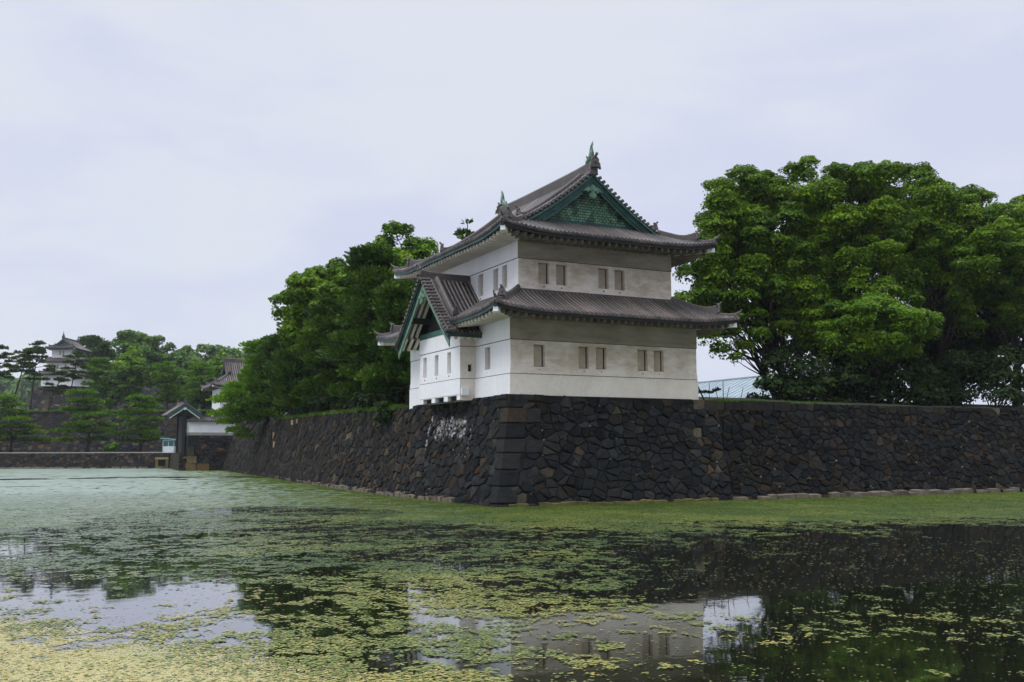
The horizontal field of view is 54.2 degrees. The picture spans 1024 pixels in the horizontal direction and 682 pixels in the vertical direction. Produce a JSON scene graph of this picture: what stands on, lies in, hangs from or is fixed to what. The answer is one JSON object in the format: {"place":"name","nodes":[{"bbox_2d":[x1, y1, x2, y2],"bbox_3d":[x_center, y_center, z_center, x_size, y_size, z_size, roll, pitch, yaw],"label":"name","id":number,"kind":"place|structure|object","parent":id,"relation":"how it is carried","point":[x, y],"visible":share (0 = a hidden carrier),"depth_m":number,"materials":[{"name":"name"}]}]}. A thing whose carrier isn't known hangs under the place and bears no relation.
{"place":"outdoors","nodes":[
{"label":"outdoors","id":0,"kind":"place"},
{"bbox_2d":[0,371,40,409],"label":"distant woods","id":1,"kind":"object","parent":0,"point":[8,386],"visible":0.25,"depth_m":697.66,"materials":[{"name":"green plant"}]},
{"bbox_2d":[79,334,110,357],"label":"pine tree","id":2,"kind":"object","parent":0,"point":[89,342],"visible":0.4,"depth_m":349.23,"materials":[{"name":"green plant"}]},
{"bbox_2d":[0,468,1023,681],"bbox_3d":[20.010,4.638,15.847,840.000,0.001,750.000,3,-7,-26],"label":"water","id":3,"kind":"structure","parent":0,"point":[828,591],"depth_m":20.44,"materials":[{"name":"green liquid"}]},
{"bbox_2d":[0,452,169,468],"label":"stone wall","id":4,"kind":"structure","parent":3,"relation":"in","point":[55,460],"depth_m":199.79,"materials":[{"name":"grey stone"}]},
{"bbox_2d":[155,457,169,467],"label":"sluice","id":5,"kind":"object","parent":4,"relation":"attached to","point":[161,462],"visible":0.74,"depth_m":199.15,"materials":[{"name":"beige stone"}]},
{"bbox_2d":[0,490,331,605],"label":"water weed","id":6,"kind":"object","parent":3,"relation":"on","point":[31,505],"visible":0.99,"depth_m":40.65,"materials":[{"name":"green plant"}]},
{"bbox_2d":[169,453,186,470],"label":"stone wall","id":7,"kind":"structure","parent":3,"relation":"in","point":[178,461],"depth_m":174.48,"materials":[{"name":"grey stone"}]},
{"bbox_2d":[162,397,201,452],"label":"roofed gate","id":8,"kind":"structure","parent":7,"relation":"on","point":[184,407],"depth_m":172.51,"materials":[{"name":"wood"}]},
{"bbox_2d":[178,416,181,451],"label":"door","id":9,"kind":"structure","parent":8,"relation":"in","point":[180,418],"depth_m":175.81,"materials":[{"name":"grey wood"}]},
{"bbox_2d":[0,618,387,681],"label":"duckweed","id":10,"kind":"object","parent":3,"relation":"on","point":[110,664],"visible":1,"depth_m":13.82,"materials":[{"name":"plant"}]},
{"bbox_2d":[185,435,232,470],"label":"stone wall","id":11,"kind":"structure","parent":3,"relation":"in","point":[207,452],"depth_m":172.37,"materials":[{"name":"grey stone"}]},
{"bbox_2d":[185,417,234,435],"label":"plaster wall","id":12,"kind":"structure","parent":11,"relation":"on","point":[202,426],"depth_m":173.75,"materials":[{"name":"white paint"}]},
{"bbox_2d":[0,468,468,526],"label":"duckweed","id":13,"kind":"object","parent":3,"relation":"on","point":[145,486],"visible":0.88,"depth_m":82.20,"materials":[{"name":"green plant"}]},
{"bbox_2d":[222,394,511,505],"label":"stone wall","id":14,"kind":"structure","parent":3,"relation":"in","point":[438,452],"depth_m":72.15,"materials":[{"name":"grey stone"}]},
{"bbox_2d":[276,403,408,419],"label":"grass","id":15,"kind":"structure","parent":14,"relation":"on","point":[366,409],"depth_m":89.97,"materials":[{"name":"green plant"}]},
{"bbox_2d":[373,400,393,427],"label":"shrub","id":16,"kind":"object","parent":14,"relation":"on","point":[384,414],"visible":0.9,"depth_m":74.86,"materials":[{"name":"green plant"}]},
{"bbox_2d":[0,490,1023,681],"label":"water weed","id":17,"kind":"object","parent":3,"relation":"on","point":[343,641],"visible":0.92,"depth_m":23.32,"materials":[{"name":"green plant"}]},
{"bbox_2d":[0,468,1023,527],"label":"duckweed","id":18,"kind":"object","parent":3,"relation":"on","point":[310,487],"visible":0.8,"depth_m":54.68,"materials":[{"name":"green plant"}]},
{"bbox_2d":[0,539,1023,681],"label":"duckweed","id":19,"kind":"object","parent":3,"relation":"on","point":[572,615],"visible":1,"depth_m":18.12,"materials":[{"name":"plant"}]},
{"bbox_2d":[479,394,1023,506],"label":"stone wall","id":20,"kind":"structure","parent":3,"relation":"in","point":[563,450],"depth_m":62.29,"materials":[{"name":"grey stone"}]},
{"bbox_2d":[374,142,741,408],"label":"watchtower","id":21,"kind":"structure","parent":20,"relation":"on","point":[561,286],"depth_m":60.82,"materials":[{"name":"white paint"}]},
{"bbox_2d":[534,345,542,369],"bbox_3d":[1.500,0.955,57.759,0.740,1.490,0.380,3,-7,-26],"label":"window","id":22,"kind":"structure","parent":21,"relation":"in","point":[538,349],"depth_m":57.86,"materials":[{"name":"grey wood"}]},
{"bbox_2d":[538,264,546,286],"bbox_3d":[1.825,-3.901,59.647,0.740,1.460,0.380,3,-7,-26],"label":"window","id":23,"kind":"structure","parent":21,"relation":"in","point":[542,268],"depth_m":59.73,"materials":[{"name":"grey wood"}]},
{"bbox_2d":[556,265,564,288],"bbox_3d":[2.899,-3.845,60.180,0.740,1.460,0.380,3,-7,-26],"label":"window","id":24,"kind":"structure","parent":21,"relation":"in","point":[560,270],"depth_m":60.28,"materials":[{"name":"grey wood"}]},
{"bbox_2d":[579,347,586,368],"bbox_3d":[4.162,1.095,59.080,0.690,1.490,0.380,3,-7,-26],"label":"window","id":25,"kind":"structure","parent":21,"relation":"in","point":[582,350],"depth_m":59.18,"materials":[{"name":"grey wood"}]},
{"bbox_2d":[596,348,603,372],"bbox_3d":[5.230,1.151,59.609,0.725,1.490,0.380,3,-7,-26],"label":"window","id":26,"kind":"structure","parent":21,"relation":"in","point":[599,351],"depth_m":59.71,"materials":[{"name":"grey wood"}]},
{"bbox_2d":[598,269,605,291],"bbox_3d":[5.539,-3.706,61.489,0.740,1.460,0.380,3,-7,-26],"label":"window","id":27,"kind":"structure","parent":21,"relation":"in","point":[601,273],"depth_m":61.58,"materials":[{"name":"grey wood"}]},
{"bbox_2d":[614,271,622,292],"bbox_3d":[6.591,-3.650,62.010,0.750,1.460,0.380,3,-7,-26],"label":"window","id":28,"kind":"structure","parent":21,"relation":"in","point":[617,274],"depth_m":62.11,"materials":[{"name":"grey wood"}]},
{"bbox_2d":[637,350,644,373],"bbox_3d":[7.870,1.290,60.918,0.725,1.490,0.380,3,-7,-26],"label":"window","id":29,"kind":"structure","parent":21,"relation":"in","point":[641,353],"depth_m":61.03,"materials":[{"name":"grey wood"}]},
{"bbox_2d":[654,351,660,374],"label":"window","id":30,"kind":"structure","parent":21,"relation":"in","point":[657,354],"depth_m":61.55,"materials":[{"name":"grey wood"}]},
{"bbox_2d":[708,398,824,403],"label":"grass","id":31,"kind":"structure","parent":20,"relation":"on","point":[731,400],"depth_m":64.61,"materials":[{"name":"green plant"}]},
{"bbox_2d":[0,0,1023,404],"label":"sky","id":32,"kind":"structure","parent":0,"point":[167,166],"materials":[{"name":"white"}]},
{"bbox_2d":[699,397,1023,408],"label":"castle ground","id":33,"kind":"structure","parent":0,"point":[898,404],"depth_m":77.55,"materials":[{"name":"green plant"}]},
{"bbox_2d":[205,338,285,438],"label":"pine tree","id":34,"kind":"object","parent":33,"relation":"on","point":[233,390],"visible":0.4,"depth_m":138.65,"materials":[{"name":"green plant"}]},
{"bbox_2d":[233,332,295,415],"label":"pine tree","id":35,"kind":"object","parent":33,"relation":"on","point":[262,394],"visible":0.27,"depth_m":124.65,"materials":[{"name":"green plant"}]},
{"bbox_2d":[270,405,293,416],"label":"shrub","id":36,"kind":"object","parent":33,"relation":"on","point":[286,411],"visible":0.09,"depth_m":133.08,"materials":[{"name":"green plant"}]},
{"bbox_2d":[286,406,308,415],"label":"shrub","id":37,"kind":"object","parent":33,"relation":"on","point":[302,410],"visible":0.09,"depth_m":120.93,"materials":[{"name":"green plant"}]},
{"bbox_2d":[262,321,339,412],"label":"pine tree","id":38,"kind":"object","parent":33,"relation":"on","point":[288,363],"visible":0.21,"depth_m":111.39,"materials":[{"name":"green plant"}]},
{"bbox_2d":[268,265,338,411],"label":"broadleaf tree","id":39,"kind":"object","parent":33,"relation":"on","point":[296,295],"visible":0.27,"depth_m":108.15,"materials":[{"name":"green plant"}]},
{"bbox_2d":[301,395,333,412],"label":"shrub","id":40,"kind":"object","parent":33,"relation":"on","point":[311,403],"visible":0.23,"depth_m":108.06,"materials":[{"name":"green plant"}]},
{"bbox_2d":[288,289,359,407],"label":"pine tree","id":41,"kind":"object","parent":33,"relation":"on","point":[312,344],"visible":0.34,"depth_m":97.81,"materials":[{"name":"green plant"}]},
{"bbox_2d":[300,257,357,369],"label":"broadleaf tree","id":42,"kind":"object","parent":33,"relation":"on","point":[333,266],"visible":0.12,"depth_m":100.82,"materials":[{"name":"green plant"}]},
{"bbox_2d":[322,397,348,409],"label":"shrub","id":43,"kind":"object","parent":33,"relation":"on","point":[331,403],"visible":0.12,"depth_m":98.96,"materials":[{"name":"green plant"}]},
{"bbox_2d":[335,391,372,409],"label":"shrub","id":44,"kind":"object","parent":33,"relation":"on","point":[350,404],"visible":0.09,"depth_m":90.92,"materials":[{"name":"green plant"}]},
{"bbox_2d":[315,242,405,398],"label":"pine tree","id":45,"kind":"object","parent":33,"relation":"on","point":[367,268],"visible":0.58,"depth_m":83.91,"materials":[{"name":"green plant"}]},
{"bbox_2d":[352,386,408,421],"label":"shrub","id":46,"kind":"object","parent":33,"relation":"on","point":[396,396],"visible":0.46,"depth_m":80.90,"materials":[{"name":"green plant"}]},
{"bbox_2d":[360,278,417,406],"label":"pine tree","id":47,"kind":"object","parent":33,"relation":"on","point":[391,299],"visible":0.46,"depth_m":77.48,"materials":[{"name":"green plant"}]},
{"bbox_2d":[343,220,438,321],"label":"broadleaf tree","id":48,"kind":"object","parent":33,"relation":"on","point":[419,249],"visible":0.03,"depth_m":95.56,"materials":[{"name":"green plant"}]},
{"bbox_2d":[453,218,474,239],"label":"pine tree","id":49,"kind":"object","parent":33,"relation":"on","point":[459,233],"visible":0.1,"depth_m":110.08,"materials":[{"name":"green plant"}]},
{"bbox_2d":[698,387,721,394],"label":"sapling","id":50,"kind":"object","parent":33,"relation":"on","point":[712,391],"visible":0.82,"depth_m":65.63,"materials":[{"name":"green plant"}]},
{"bbox_2d":[745,392,774,399],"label":"shrub","id":51,"kind":"object","parent":33,"relation":"on","point":[749,395],"visible":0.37,"depth_m":76.33,"materials":[{"name":"green plant"}]},
{"bbox_2d":[672,155,856,397],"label":"broadleaf tree","id":52,"kind":"object","parent":33,"relation":"on","point":[747,213],"visible":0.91,"depth_m":81.54,"materials":[{"name":"green plant"}]},
{"bbox_2d":[752,348,811,400],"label":"shrub","id":53,"kind":"object","parent":33,"relation":"on","point":[788,387],"visible":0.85,"depth_m":75.79,"materials":[{"name":"green plant"}]},
{"bbox_2d":[698,369,866,400],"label":"long building","id":54,"kind":"structure","parent":33,"relation":"on","point":[735,386],"depth_m":115.08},
{"bbox_2d":[750,266,816,377],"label":"broadleaf tree","id":55,"kind":"object","parent":33,"relation":"on","point":[801,353],"visible":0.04,"depth_m":97.20,"materials":[{"name":"green plant"}]},
{"bbox_2d":[782,352,855,402],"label":"shrub","id":56,"kind":"object","parent":33,"relation":"on","point":[811,375],"visible":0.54,"depth_m":76.82,"materials":[{"name":"green plant"}]},
{"bbox_2d":[819,355,885,402],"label":"shrub","id":57,"kind":"object","parent":33,"relation":"on","point":[852,375],"visible":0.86,"depth_m":78.49,"materials":[{"name":"green plant"}]},
{"bbox_2d":[786,159,925,398],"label":"broadleaf tree","id":58,"kind":"object","parent":33,"relation":"on","point":[873,217],"visible":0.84,"depth_m":82.97,"materials":[{"name":"green plant"}]},
{"bbox_2d":[804,291,936,391],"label":"broadleaf tree","id":59,"kind":"object","parent":33,"relation":"on","point":[930,346],"visible":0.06,"depth_m":91.86,"materials":[{"name":"green plant"}]},
{"bbox_2d":[812,290,944,402],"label":"broadleaf tree","id":60,"kind":"object","parent":33,"relation":"on","point":[883,329],"visible":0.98,"depth_m":78.07,"materials":[{"name":"green plant"}]},
{"bbox_2d":[856,355,942,405],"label":"shrub","id":61,"kind":"object","parent":33,"relation":"on","point":[910,394],"visible":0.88,"depth_m":79.44,"materials":[{"name":"green plant"}]},
{"bbox_2d":[912,348,978,406],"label":"shrub","id":62,"kind":"object","parent":33,"relation":"on","point":[956,395],"visible":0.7,"depth_m":81.97,"materials":[{"name":"green plant"}]},
{"bbox_2d":[876,161,1021,401],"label":"broadleaf tree","id":63,"kind":"object","parent":33,"relation":"on","point":[944,213],"visible":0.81,"depth_m":88.24,"materials":[{"name":"green plant"}]},
{"bbox_2d":[897,302,1021,402],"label":"broadleaf tree","id":64,"kind":"object","parent":33,"relation":"on","point":[987,341],"visible":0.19,"depth_m":95.68,"materials":[{"name":"green plant"}]},
{"bbox_2d":[942,184,1003,403],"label":"broadleaf tree","id":65,"kind":"object","parent":33,"relation":"on","point":[982,192],"visible":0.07,"depth_m":95.33,"materials":[{"name":"green plant"}]},
{"bbox_2d":[945,343,1023,408],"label":"shrub","id":66,"kind":"object","parent":33,"relation":"on","point":[1001,393],"visible":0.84,"depth_m":84.23,"materials":[{"name":"green plant"}]},
{"bbox_2d":[952,194,1023,405],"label":"broadleaf tree","id":67,"kind":"object","parent":33,"relation":"on","point":[1005,307],"visible":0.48,"depth_m":92.01,"materials":[{"name":"green plant"}]},
{"bbox_2d":[1011,366,1023,390],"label":"shrub","id":68,"kind":"object","parent":33,"relation":"on","point":[1017,384],"visible":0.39,"depth_m":86.79,"materials":[{"name":"green plant"}]},
{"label":"upper ground","id":69,"kind":"structure","parent":0,"visible":0},
{"bbox_2d":[0,344,15,378],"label":"pine tree","id":70,"kind":"object","parent":69,"relation":"on","point":[4,355],"visible":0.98,"depth_m":244.71,"materials":[{"name":"green plant"}]},
{"bbox_2d":[2,347,37,408],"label":"pine tree","id":71,"kind":"object","parent":69,"relation":"on","point":[13,368],"visible":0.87,"depth_m":244.06,"materials":[{"name":"green plant"}]},
{"bbox_2d":[21,340,56,408],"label":"pine tree","id":72,"kind":"object","parent":69,"relation":"on","point":[38,349],"visible":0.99,"depth_m":244.55,"materials":[{"name":"green plant"}]},
{"bbox_2d":[42,370,70,409],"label":"pine tree","id":73,"kind":"object","parent":69,"relation":"on","point":[56,389],"visible":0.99,"depth_m":249.34,"materials":[{"name":"green plant"}]},
{"bbox_2d":[31,386,89,410],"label":"stone wall","id":74,"kind":"structure","parent":69,"relation":"on","point":[41,399],"depth_m":329.21,"materials":[{"name":"grey stone"}]},
{"bbox_2d":[37,331,92,387],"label":"castle keep","id":75,"kind":"structure","parent":74,"relation":"on","point":[64,345],"depth_m":331.51,"materials":[{"name":"white paint"}]},
{"bbox_2d":[59,350,89,405],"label":"pine tree","id":76,"kind":"object","parent":69,"relation":"on","point":[78,354],"visible":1,"depth_m":251.53,"materials":[{"name":"green plant"}]},
{"bbox_2d":[80,356,114,404],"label":"pine tree","id":77,"kind":"object","parent":69,"relation":"on","point":[99,368],"visible":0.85,"depth_m":259.06,"materials":[{"name":"green plant"}]},
{"bbox_2d":[92,342,116,371],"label":"pine tree","id":78,"kind":"object","parent":69,"relation":"on","point":[102,349],"visible":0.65,"depth_m":343.38,"materials":[{"name":"green plant"}]},
{"bbox_2d":[90,366,125,410],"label":"broadleaf tree","id":79,"kind":"object","parent":69,"relation":"on","point":[111,377],"visible":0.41,"depth_m":274.23,"materials":[{"name":"green plant"}]},
{"bbox_2d":[109,345,151,408],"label":"broadleaf tree","id":80,"kind":"object","parent":69,"relation":"on","point":[132,367],"visible":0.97,"depth_m":262.27,"materials":[{"name":"green plant"}]},
{"bbox_2d":[87,387,180,410],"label":"stone wall","id":81,"kind":"structure","parent":69,"relation":"on","point":[148,390],"depth_m":288.97,"materials":[{"name":"grey stone"}]},
{"bbox_2d":[110,329,176,387],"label":"broadleaf tree","id":82,"kind":"object","parent":69,"relation":"on","point":[145,343],"visible":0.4,"depth_m":297.67,"materials":[{"name":"green plant"}]},
{"bbox_2d":[149,360,189,410],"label":"pine tree","id":83,"kind":"object","parent":69,"relation":"on","point":[165,382],"visible":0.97,"depth_m":253.66,"materials":[{"name":"green plant"}]},
{"bbox_2d":[160,345,202,384],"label":"broadleaf tree","id":84,"kind":"object","parent":69,"relation":"on","point":[178,357],"visible":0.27,"depth_m":298.43,"materials":[{"name":"green plant"}]},
{"bbox_2d":[171,359,215,408],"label":"broadleaf tree","id":85,"kind":"object","parent":69,"relation":"on","point":[196,404],"visible":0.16,"depth_m":259.73,"materials":[{"name":"green plant"}]},
{"bbox_2d":[181,360,215,405],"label":"broadleaf tree","id":86,"kind":"object","parent":69,"relation":"on","point":[197,371],"visible":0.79,"depth_m":248.00,"materials":[{"name":"green plant"}]},
{"bbox_2d":[153,343,255,408],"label":"distant woods","id":87,"kind":"object","parent":69,"relation":"on","point":[235,353],"visible":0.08,"depth_m":400.75,"materials":[{"name":"green plant"}]},
{"bbox_2d":[198,370,221,409],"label":"broadleaf tree","id":88,"kind":"object","parent":69,"relation":"on","point":[208,404],"visible":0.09,"depth_m":247.07,"materials":[{"name":"green plant"}]},
{"bbox_2d":[207,351,228,377],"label":"broadleaf tree","id":89,"kind":"object","parent":69,"relation":"on","point":[216,362],"visible":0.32,"depth_m":267.45,"materials":[{"name":"green plant"}]},
{"bbox_2d":[200,356,245,415],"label":"gatehouse","id":90,"kind":"object","parent":69,"relation":"on","point":[231,368],"visible":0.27,"depth_m":193.74,"materials":[{"name":"grey tile"}]},
{"label":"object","id":91,"kind":"structure","parent":0,"visible":0},
{"bbox_2d":[160,438,175,452],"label":"guard booth","id":92,"kind":"object","parent":91,"relation":"on","point":[169,446],"visible":0.88,"depth_m":195.30,"materials":[{"name":"white paint"}]},
{"label":"causeway","id":93,"kind":"structure","parent":0,"visible":0},
{"bbox_2d":[0,394,53,451],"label":"pine tree","id":94,"kind":"object","parent":93,"relation":"on","point":[10,424],"visible":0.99,"depth_m":211.33,"materials":[{"name":"green plant"}]},
{"bbox_2d":[49,388,118,451],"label":"pine tree","id":95,"kind":"object","parent":93,"relation":"on","point":[87,423],"visible":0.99,"depth_m":210.54,"materials":[{"name":"green plant"}]},
{"bbox_2d":[102,441,119,451],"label":"shrub","id":96,"kind":"object","parent":93,"relation":"on","point":[114,446],"visible":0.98,"depth_m":207.55,"materials":[{"name":"green plant"}]},
{"bbox_2d":[0,411,275,451],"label":"stone wall","id":97,"kind":"structure","parent":93,"relation":"on","point":[46,421],"depth_m":233.43,"materials":[{"name":"grey stone"}]},
{"bbox_2d":[27,408,210,411],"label":"grass","id":98,"kind":"structure","parent":97,"relation":"on","point":[45,410],"depth_m":234.50,"materials":[{"name":"green plant"}]},
{"bbox_2d":[106,393,169,451],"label":"pine tree","id":99,"kind":"object","parent":93,"relation":"on","point":[133,419],"visible":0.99,"depth_m":210.21,"materials":[{"name":"green plant"}]}
]}

